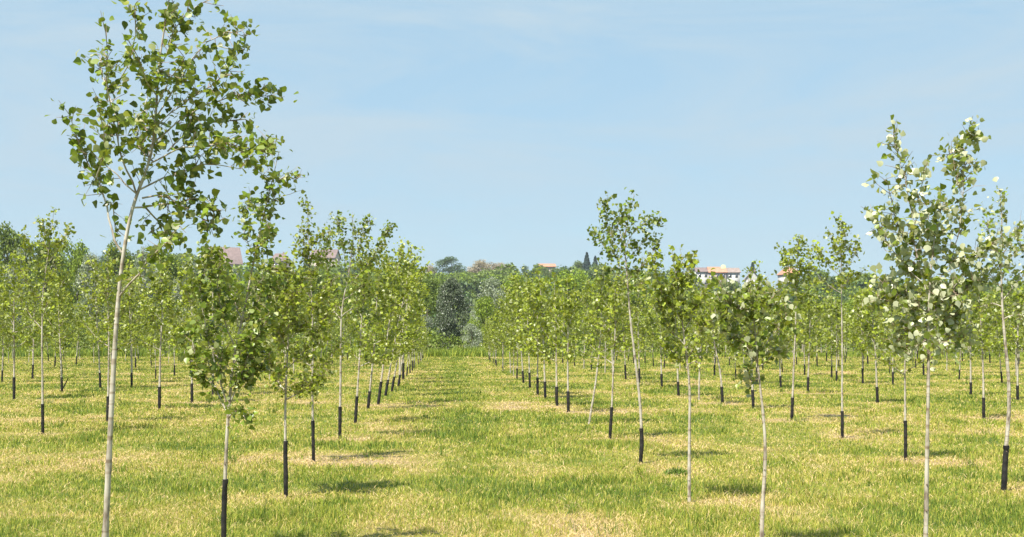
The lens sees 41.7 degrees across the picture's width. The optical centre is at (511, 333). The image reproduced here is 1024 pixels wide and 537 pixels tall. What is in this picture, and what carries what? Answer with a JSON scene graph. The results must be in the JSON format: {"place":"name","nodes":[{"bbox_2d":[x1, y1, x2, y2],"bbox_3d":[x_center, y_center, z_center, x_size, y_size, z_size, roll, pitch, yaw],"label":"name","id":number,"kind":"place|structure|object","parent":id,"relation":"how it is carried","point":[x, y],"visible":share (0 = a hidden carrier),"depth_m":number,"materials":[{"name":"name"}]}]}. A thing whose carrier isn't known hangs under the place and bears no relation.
{"place":"outdoors","nodes":[
{"label":"outdoors","id":0,"kind":"place"},
{"bbox_2d":[28,276,889,340],"bbox_3d":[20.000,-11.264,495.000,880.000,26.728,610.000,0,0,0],"label":"hill","id":1,"kind":"structure","parent":0,"point":[206,278],"depth_m":362.95,"materials":[{"name":"green plant"}]},
{"bbox_2d":[201,247,242,275],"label":"house","id":2,"kind":"structure","parent":1,"relation":"on","point":[234,254],"depth_m":599.83,"materials":[{"name":"pink tile"}]},
{"bbox_2d":[308,249,340,267],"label":"house","id":3,"kind":"structure","parent":1,"relation":"on","point":[336,254],"depth_m":601.74,"materials":[{"name":"pink tile"}]},
{"bbox_2d":[432,256,466,273],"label":"leafy tree","id":4,"kind":"object","parent":1,"relation":"on","point":[445,261],"visible":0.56,"depth_m":582.39,"materials":[{"name":"green plant"}]},
{"bbox_2d":[467,259,494,272],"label":"building","id":5,"kind":"structure","parent":1,"relation":"on","point":[478,266],"depth_m":586.37,"materials":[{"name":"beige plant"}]},
{"bbox_2d":[0,250,1023,334],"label":"hillside wood","id":6,"kind":"object","parent":1,"relation":"on","point":[470,283],"visible":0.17,"depth_m":432.01,"materials":[{"name":"green plant"}]},
{"bbox_2d":[693,267,708,290],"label":"house","id":7,"kind":"structure","parent":1,"relation":"on","point":[703,274],"depth_m":600.04,"materials":[{"name":"white paint"}]},
{"bbox_2d":[707,267,727,290],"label":"house","id":8,"kind":"structure","parent":1,"relation":"on","point":[719,271],"depth_m":599.17,"materials":[{"name":"orange tile"}]},
{"bbox_2d":[726,268,740,286],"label":"house","id":9,"kind":"structure","parent":1,"relation":"on","point":[733,274],"depth_m":600.07,"materials":[{"name":"white paint"}]},
{"bbox_2d":[0,343,1023,536],"bbox_3d":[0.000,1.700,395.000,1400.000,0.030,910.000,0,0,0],"label":"ground","id":10,"kind":"structure","parent":0,"point":[364,531],"depth_m":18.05,"materials":[{"name":"green plant"}]},
{"bbox_2d":[0,289,21,381],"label":"poplar sapling","id":11,"kind":"object","parent":10,"relation":"on","point":[6,343],"visible":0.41,"depth_m":45.97,"materials":[{"name":"green plant"}]},
{"bbox_2d":[0,220,33,328],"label":"leafy tree","id":12,"kind":"object","parent":10,"relation":"on","point":[8,243],"visible":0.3,"depth_m":139.61,"materials":[{"name":"green plant"}]},
{"bbox_2d":[0,247,42,346],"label":"silver poplar","id":13,"kind":"object","parent":10,"relation":"on","point":[18,316],"visible":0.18,"depth_m":125.57,"materials":[{"name":"green plant"}]},
{"bbox_2d":[0,249,56,398],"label":"poplar sapling","id":14,"kind":"object","parent":10,"relation":"on","point":[8,303],"visible":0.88,"depth_m":34.30,"materials":[{"name":"green plant"}]},
{"bbox_2d":[13,269,52,377],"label":"poplar sapling","id":15,"kind":"object","parent":10,"relation":"on","point":[30,319],"visible":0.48,"depth_m":49.59,"materials":[{"name":"green plant"}]},
{"bbox_2d":[16,284,49,356],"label":"poplar sapling","id":16,"kind":"object","parent":10,"relation":"on","point":[27,322],"visible":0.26,"depth_m":63.68,"materials":[{"name":"green plant"}]},
{"bbox_2d":[11,206,80,433],"bbox_3d":[-7.863,-0.184,22.555,1.190,3.868,1.048,0,0,0],"label":"poplar sapling","id":17,"kind":"object","parent":10,"relation":"on","point":[58,244],"visible":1,"depth_m":22.43,"materials":[{"name":"green plant"}]},
{"bbox_2d":[25,237,74,345],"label":"leafy tree","id":18,"kind":"object","parent":10,"relation":"on","point":[38,249],"visible":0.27,"depth_m":139.24,"materials":[{"name":"green plant"}]},
{"bbox_2d":[32,255,90,390],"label":"poplar sapling","id":19,"kind":"object","parent":10,"relation":"on","point":[63,292],"visible":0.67,"depth_m":38.36,"materials":[{"name":"green plant"}]},
{"bbox_2d":[45,295,79,374],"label":"poplar sapling","id":20,"kind":"object","parent":10,"relation":"on","point":[72,308],"visible":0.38,"depth_m":53.52,"materials":[{"name":"green plant"}]},
{"bbox_2d":[51,238,99,336],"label":"leafy tree","id":21,"kind":"object","parent":10,"relation":"on","point":[78,254],"visible":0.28,"depth_m":149.21,"materials":[{"name":"green plant"}]},
{"bbox_2d":[67,295,90,364],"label":"poplar sapling","id":22,"kind":"object","parent":10,"relation":"on","point":[77,336],"visible":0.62,"depth_m":70.98,"materials":[{"name":"green plant"}]},
{"bbox_2d":[72,251,108,349],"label":"silver poplar","id":23,"kind":"object","parent":10,"relation":"on","point":[87,267],"visible":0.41,"depth_m":127.65,"materials":[{"name":"green plant"}]},
{"bbox_2d":[74,259,114,388],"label":"poplar sapling","id":24,"kind":"object","parent":10,"relation":"on","point":[92,281],"visible":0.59,"depth_m":40.97,"materials":[{"name":"green plant"}]},
{"bbox_2d":[75,247,143,421],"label":"poplar sapling","id":25,"kind":"object","parent":10,"relation":"on","point":[108,301],"visible":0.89,"depth_m":25.66,"materials":[{"name":"green plant"}]},
{"bbox_2d":[92,239,136,324],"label":"leafy tree","id":26,"kind":"object","parent":10,"relation":"on","point":[115,253],"visible":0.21,"depth_m":139.71,"materials":[{"name":"green plant"}]},
{"bbox_2d":[102,268,151,372],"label":"poplar sapling","id":27,"kind":"object","parent":10,"relation":"on","point":[127,317],"visible":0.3,"depth_m":45.66,"materials":[{"name":"green plant"}]},
{"bbox_2d":[109,259,152,386],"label":"poplar sapling","id":28,"kind":"object","parent":10,"relation":"on","point":[132,307],"visible":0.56,"depth_m":42.01,"materials":[{"name":"green plant"}]},
{"bbox_2d":[121,246,163,342],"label":"silver poplar","id":29,"kind":"object","parent":10,"relation":"on","point":[143,273],"visible":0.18,"depth_m":129.63,"materials":[{"name":"green plant"}]},
{"bbox_2d":[122,257,190,409],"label":"poplar sapling","id":30,"kind":"object","parent":10,"relation":"on","point":[155,285],"visible":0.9,"depth_m":29.93,"materials":[{"name":"green plant"}]},
{"bbox_2d":[142,303,172,378],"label":"poplar sapling","id":31,"kind":"object","parent":10,"relation":"on","point":[154,335],"visible":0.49,"depth_m":49.14,"materials":[{"name":"green plant"}]},
{"bbox_2d":[152,249,187,330],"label":"leafy tree","id":32,"kind":"object","parent":10,"relation":"on","point":[172,269],"visible":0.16,"depth_m":149.42,"materials":[{"name":"green plant"}]},
{"bbox_2d":[152,292,190,374],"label":"poplar sapling","id":33,"kind":"object","parent":10,"relation":"on","point":[172,324],"visible":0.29,"depth_m":53.02,"materials":[{"name":"green plant"}]},
{"bbox_2d":[44,0,298,536],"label":"poplar sapling","id":34,"kind":"object","parent":10,"relation":"on","point":[220,142],"visible":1,"depth_m":6.60,"materials":[{"name":"green plant"}]},
{"bbox_2d":[158,251,221,401],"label":"poplar sapling","id":35,"kind":"object","parent":10,"relation":"on","point":[187,290],"visible":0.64,"depth_m":32.69,"materials":[{"name":"green plant"}]},
{"bbox_2d":[171,261,209,322],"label":"silver poplar","id":36,"kind":"object","parent":10,"relation":"on","point":[178,292],"visible":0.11,"depth_m":135.21,"materials":[{"name":"green plant"}]},
{"bbox_2d":[180,244,241,394],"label":"poplar sapling","id":37,"kind":"object","parent":10,"relation":"on","point":[195,303],"visible":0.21,"depth_m":36.56,"materials":[{"name":"green plant"}]},
{"bbox_2d":[222,266,260,388],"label":"poplar sapling","id":38,"kind":"object","parent":10,"relation":"on","point":[234,324],"visible":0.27,"depth_m":40.62,"materials":[{"name":"green plant"}]},
{"bbox_2d":[177,125,308,536],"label":"poplar sapling","id":39,"kind":"object","parent":10,"relation":"on","point":[243,359],"visible":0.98,"depth_m":10.04,"materials":[{"name":"green plant"}]},
{"bbox_2d":[251,251,336,496],"bbox_3d":[-2.268,0.448,13.939,0.949,2.604,1.019,0,0,0],"label":"poplar sapling","id":40,"kind":"object","parent":10,"relation":"on","point":[293,296],"visible":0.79,"depth_m":13.94,"materials":[{"name":"green plant"}]},
{"bbox_2d":[272,194,346,461],"bbox_3d":[-2.706,-0.036,17.733,1.060,3.573,0.884,0,0,0],"label":"poplar sapling","id":41,"kind":"object","parent":10,"relation":"on","point":[307,248],"visible":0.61,"depth_m":17.74,"materials":[{"name":"green plant"}]},
{"bbox_2d":[300,268,350,325],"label":"leafy tree","id":42,"kind":"object","parent":10,"relation":"on","point":[320,279],"visible":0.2,"depth_m":139.49,"materials":[{"name":"green plant"}]},
{"bbox_2d":[333,302,354,360],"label":"poplar sapling","id":43,"kind":"object","parent":10,"relation":"on","point":[343,333],"visible":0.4,"depth_m":82.26,"materials":[{"name":"green plant"}]},
{"bbox_2d":[315,210,397,438],"bbox_3d":[-2.533,-0.132,21.608,1.361,3.763,0.936,0,0,0],"label":"poplar sapling","id":44,"kind":"object","parent":10,"relation":"on","point":[340,243],"visible":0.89,"depth_m":21.65,"materials":[{"name":"green plant"}]},
{"bbox_2d":[332,273,383,335],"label":"leafy tree","id":45,"kind":"object","parent":10,"relation":"on","point":[348,305],"visible":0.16,"depth_m":139.12,"materials":[{"name":"green plant"}]},
{"bbox_2d":[343,235,396,422],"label":"poplar sapling","id":46,"kind":"object","parent":10,"relation":"on","point":[362,336],"visible":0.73,"depth_m":25.35,"materials":[{"name":"green plant"}]},
{"bbox_2d":[355,237,411,408],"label":"poplar sapling","id":47,"kind":"object","parent":10,"relation":"on","point":[389,293],"visible":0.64,"depth_m":29.92,"materials":[{"name":"green plant"}]},
{"bbox_2d":[369,236,424,404],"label":"poplar sapling","id":48,"kind":"object","parent":10,"relation":"on","point":[398,289],"visible":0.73,"depth_m":31.84,"materials":[{"name":"green plant"}]},
{"bbox_2d":[371,240,424,395],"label":"poplar sapling","id":49,"kind":"object","parent":10,"relation":"on","point":[412,274],"visible":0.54,"depth_m":36.04,"materials":[{"name":"green plant"}]},
{"bbox_2d":[367,249,431,372],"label":"poplar sapling","id":50,"kind":"object","parent":10,"relation":"on","point":[422,283],"visible":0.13,"depth_m":45.36,"materials":[{"name":"green plant"}]},
{"bbox_2d":[378,246,433,391],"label":"poplar sapling","id":51,"kind":"object","parent":10,"relation":"on","point":[412,317],"visible":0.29,"depth_m":38.77,"materials":[{"name":"green plant"}]},
{"bbox_2d":[379,253,435,379],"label":"poplar sapling","id":52,"kind":"object","parent":10,"relation":"on","point":[403,363],"visible":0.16,"depth_m":48.84,"materials":[{"name":"green plant"}]},
{"bbox_2d":[393,254,430,386],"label":"poplar sapling","id":53,"kind":"object","parent":10,"relation":"on","point":[417,318],"visible":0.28,"depth_m":41.49,"materials":[{"name":"green plant"}]},
{"bbox_2d":[419,274,449,345],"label":"leafy tree","id":54,"kind":"object","parent":10,"relation":"on","point":[433,285],"visible":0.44,"depth_m":149.40,"materials":[{"name":"green plant"}]},
{"bbox_2d":[434,276,470,349],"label":"silver poplar","id":55,"kind":"object","parent":10,"relation":"on","point":[452,294],"visible":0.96,"depth_m":115.56,"materials":[{"name":"green plant"}]},
{"bbox_2d":[460,323,484,347],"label":"willow shrub","id":56,"kind":"object","parent":10,"relation":"on","point":[473,332],"visible":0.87,"depth_m":107.84,"materials":[{"name":"green plant"}]},
{"bbox_2d":[464,295,499,346],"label":"leafy tree","id":57,"kind":"object","parent":10,"relation":"on","point":[484,310],"visible":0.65,"depth_m":111.73,"materials":[{"name":"green plant"}]},
{"bbox_2d":[470,276,512,328],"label":"silver poplar","id":58,"kind":"object","parent":10,"relation":"on","point":[491,290],"visible":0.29,"depth_m":134.50,"materials":[{"name":"green plant"}]},
{"bbox_2d":[486,293,519,370],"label":"poplar sapling","id":59,"kind":"object","parent":10,"relation":"on","point":[496,338],"visible":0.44,"depth_m":60.38,"materials":[{"name":"green plant"}]},
{"bbox_2d":[494,293,526,372],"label":"poplar sapling","id":60,"kind":"object","parent":10,"relation":"on","point":[500,319],"visible":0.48,"depth_m":56.70,"materials":[{"name":"green plant"}]},
{"bbox_2d":[0,322,1023,352],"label":"undergrowth","id":61,"kind":"object","parent":10,"relation":"on","point":[436,339],"visible":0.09,"depth_m":114.66,"materials":[{"name":"green plant"}]},
{"bbox_2d":[500,293,526,378],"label":"poplar sapling","id":62,"kind":"object","parent":10,"relation":"on","point":[505,313],"visible":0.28,"depth_m":48.90,"materials":[{"name":"green plant"}]},
{"bbox_2d":[500,264,545,387],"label":"poplar sapling","id":63,"kind":"object","parent":10,"relation":"on","point":[518,287],"visible":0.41,"depth_m":41.02,"materials":[{"name":"green plant"}]},
{"bbox_2d":[497,271,549,382],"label":"poplar sapling","id":64,"kind":"object","parent":10,"relation":"on","point":[507,291],"visible":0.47,"depth_m":45.15,"materials":[{"name":"green plant"}]},
{"bbox_2d":[512,267,561,398],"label":"poplar sapling","id":65,"kind":"object","parent":10,"relation":"on","point":[531,302],"visible":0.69,"depth_m":34.64,"materials":[{"name":"green plant"}]},
{"bbox_2d":[512,267,566,394],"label":"poplar sapling","id":66,"kind":"object","parent":10,"relation":"on","point":[532,333],"visible":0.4,"depth_m":36.81,"materials":[{"name":"green plant"}]},
{"bbox_2d":[526,272,577,405],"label":"poplar sapling","id":67,"kind":"object","parent":10,"relation":"on","point":[548,312],"visible":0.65,"depth_m":31.30,"materials":[{"name":"green plant"}]},
{"bbox_2d":[544,270,591,411],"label":"poplar sapling","id":68,"kind":"object","parent":10,"relation":"on","point":[570,311],"visible":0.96,"depth_m":28.76,"materials":[{"name":"green plant"}]},
{"bbox_2d":[544,268,595,333],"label":"leafy tree","id":69,"kind":"object","parent":10,"relation":"on","point":[578,277],"visible":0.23,"depth_m":149.59,"materials":[{"name":"green plant"}]},
{"bbox_2d":[569,280,598,367],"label":"poplar sapling","id":70,"kind":"object","parent":10,"relation":"on","point":[586,299],"visible":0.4,"depth_m":64.19,"materials":[{"name":"green plant"}]},
{"bbox_2d":[562,262,636,423],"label":"poplar sapling","id":71,"kind":"object","parent":10,"relation":"on","point":[595,330],"visible":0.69,"depth_m":24.95,"materials":[{"name":"green plant"}]},
{"bbox_2d":[582,272,635,370],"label":"poplar sapling","id":72,"kind":"object","parent":10,"relation":"on","point":[596,284],"visible":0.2,"depth_m":53.09,"materials":[{"name":"green plant"}]},
{"bbox_2d":[579,255,640,438],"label":"poplar sapling","id":73,"kind":"object","parent":10,"relation":"on","point":[617,311],"visible":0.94,"depth_m":21.64,"materials":[{"name":"green plant"}]},
{"bbox_2d":[604,268,640,379],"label":"poplar sapling","id":74,"kind":"object","parent":10,"relation":"on","point":[623,338],"visible":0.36,"depth_m":49.14,"materials":[{"name":"green plant"}]},
{"bbox_2d":[587,187,666,462],"bbox_3d":[1.482,-0.078,17.446,1.067,3.656,0.818,0,0,0],"label":"poplar sapling","id":75,"kind":"object","parent":10,"relation":"on","point":[622,219],"visible":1,"depth_m":17.48,"materials":[{"name":"green plant"}]},
{"bbox_2d":[615,270,658,382],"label":"poplar sapling","id":76,"kind":"object","parent":10,"relation":"on","point":[641,332],"visible":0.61,"depth_m":45.32,"materials":[{"name":"green plant"}]},
{"bbox_2d":[641,279,680,386],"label":"poplar sapling","id":77,"kind":"object","parent":10,"relation":"on","point":[656,337],"visible":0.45,"depth_m":41.48,"materials":[{"name":"green plant"}]},
{"bbox_2d":[642,244,718,501],"bbox_3d":[1.677,0.423,13.428,0.808,2.654,0.648,0,0,39],"label":"poplar sapling","id":78,"kind":"object","parent":10,"relation":"on","point":[678,301],"visible":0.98,"depth_m":13.48,"materials":[{"name":"green plant"}]},
{"bbox_2d":[657,277,705,395],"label":"poplar sapling","id":79,"kind":"object","parent":10,"relation":"on","point":[680,344],"visible":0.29,"depth_m":36.04,"materials":[{"name":"green plant"}]},
{"bbox_2d":[676,274,710,371],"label":"poplar sapling","id":80,"kind":"object","parent":10,"relation":"on","point":[690,295],"visible":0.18,"depth_m":57.13,"materials":[{"name":"green plant"}]},
{"bbox_2d":[681,285,718,400],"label":"poplar sapling","id":81,"kind":"object","parent":10,"relation":"on","point":[703,351],"visible":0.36,"depth_m":33.97,"materials":[{"name":"green plant"}]},
{"bbox_2d":[694,276,730,403],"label":"poplar sapling","id":82,"kind":"object","parent":10,"relation":"on","point":[710,342],"visible":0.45,"depth_m":32.15,"materials":[{"name":"green plant"}]},
{"bbox_2d":[699,265,802,536],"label":"poplar sapling","id":83,"kind":"object","parent":10,"relation":"on","point":[727,299],"visible":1,"depth_m":10.36,"materials":[{"name":"green plant"}]},
{"bbox_2d":[729,266,773,408],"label":"poplar sapling","id":84,"kind":"object","parent":10,"relation":"on","point":[745,349],"visible":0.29,"depth_m":30.00,"materials":[{"name":"green plant"}]},
{"bbox_2d":[732,261,781,381],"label":"poplar sapling","id":85,"kind":"object","parent":10,"relation":"on","point":[761,275],"visible":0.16,"depth_m":45.34,"materials":[{"name":"green plant"}]},
{"bbox_2d":[759,285,794,387],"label":"poplar sapling","id":86,"kind":"object","parent":10,"relation":"on","point":[780,376],"visible":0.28,"depth_m":41.48,"materials":[{"name":"green plant"}]},
{"bbox_2d":[764,234,823,420],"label":"poplar sapling","id":87,"kind":"object","parent":10,"relation":"on","point":[786,262],"visible":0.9,"depth_m":26.03,"materials":[{"name":"green plant"}]},
{"bbox_2d":[787,298,822,374],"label":"poplar sapling","id":88,"kind":"object","parent":10,"relation":"on","point":[804,336],"visible":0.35,"depth_m":54.42,"materials":[{"name":"green plant"}]},
{"bbox_2d":[787,291,829,392],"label":"poplar sapling","id":89,"kind":"object","parent":10,"relation":"on","point":[809,347],"visible":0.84,"depth_m":37.90,"materials":[{"name":"green plant"}]},
{"bbox_2d":[805,287,829,366],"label":"poplar sapling","id":90,"kind":"object","parent":10,"relation":"on","point":[816,305],"visible":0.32,"depth_m":67.41,"materials":[{"name":"green plant"}]},
{"bbox_2d":[814,287,855,376],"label":"poplar sapling","id":91,"kind":"object","parent":10,"relation":"on","point":[831,298],"visible":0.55,"depth_m":50.68,"materials":[{"name":"green plant"}]},
{"bbox_2d":[819,296,853,380],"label":"poplar sapling","id":92,"kind":"object","parent":10,"relation":"on","point":[838,317],"visible":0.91,"depth_m":46.93,"materials":[{"name":"green plant"}]},
{"bbox_2d":[808,211,869,437],"bbox_3d":[5.345,-0.121,21.750,1.019,3.741,0.873,0,0,0],"label":"poplar sapling","id":93,"kind":"object","parent":10,"relation":"on","point":[835,248],"visible":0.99,"depth_m":21.79,"materials":[{"name":"green plant"}]},
{"bbox_2d":[840,287,879,383],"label":"poplar sapling","id":94,"kind":"object","parent":10,"relation":"on","point":[854,321],"visible":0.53,"depth_m":45.18,"materials":[{"name":"green plant"}]},
{"bbox_2d":[848,280,894,402],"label":"poplar sapling","id":95,"kind":"object","parent":10,"relation":"on","point":[874,331],"visible":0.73,"depth_m":32.66,"materials":[{"name":"green plant"}]},
{"bbox_2d":[871,296,906,384],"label":"poplar sapling","id":96,"kind":"object","parent":10,"relation":"on","point":[891,310],"visible":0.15,"depth_m":43.03,"materials":[{"name":"green plant"}]},
{"bbox_2d":[871,276,950,459],"bbox_3d":[5.290,0.389,17.871,0.739,2.722,1.081,0,0,-45],"label":"poplar sapling","id":97,"kind":"object","parent":10,"relation":"on","point":[893,364],"visible":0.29,"depth_m":17.91,"materials":[{"name":"green plant"}]},
{"bbox_2d":[856,114,1011,536],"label":"poplar sapling","id":98,"kind":"object","parent":10,"relation":"on","point":[953,290],"visible":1,"depth_m":7.44,"materials":[{"name":"green plant"}]},
{"bbox_2d":[949,285,996,394],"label":"poplar sapling","id":99,"kind":"object","parent":10,"relation":"on","point":[975,316],"visible":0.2,"depth_m":36.40,"materials":[{"name":"green plant"}]},
{"bbox_2d":[960,271,1005,418],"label":"poplar sapling","id":100,"kind":"object","parent":10,"relation":"on","point":[983,331],"visible":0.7,"depth_m":26.62,"materials":[{"name":"green plant"}]},
{"bbox_2d":[977,289,1013,382],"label":"poplar sapling","id":101,"kind":"object","parent":10,"relation":"on","point":[996,348],"visible":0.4,"depth_m":44.77,"materials":[{"name":"green plant"}]},
{"bbox_2d":[970,185,1023,490],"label":"poplar sapling","id":102,"kind":"object","parent":10,"relation":"on","point":[1016,234],"visible":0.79,"depth_m":14.44,"materials":[{"name":"green plant"}]},
{"bbox_2d":[990,274,1023,399],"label":"poplar sapling","id":103,"kind":"object","parent":10,"relation":"on","point":[1021,303],"visible":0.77,"depth_m":33.97,"materials":[{"name":"green plant"}]},
{"bbox_2d":[996,291,1023,374],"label":"poplar sapling","id":104,"kind":"object","parent":10,"relation":"on","point":[1010,312],"visible":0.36,"depth_m":53.30,"materials":[{"name":"green plant"}]},
{"bbox_2d":[0,345,1023,356],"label":"tall grass","id":105,"kind":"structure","parent":0,"point":[475,351],"depth_m":95.66,"materials":[{"name":"green plant"}]},
{"bbox_2d":[0,0,1023,289],"label":"sky","id":106,"kind":"structure","parent":0,"point":[494,131],"materials":[{"name":"blue"}]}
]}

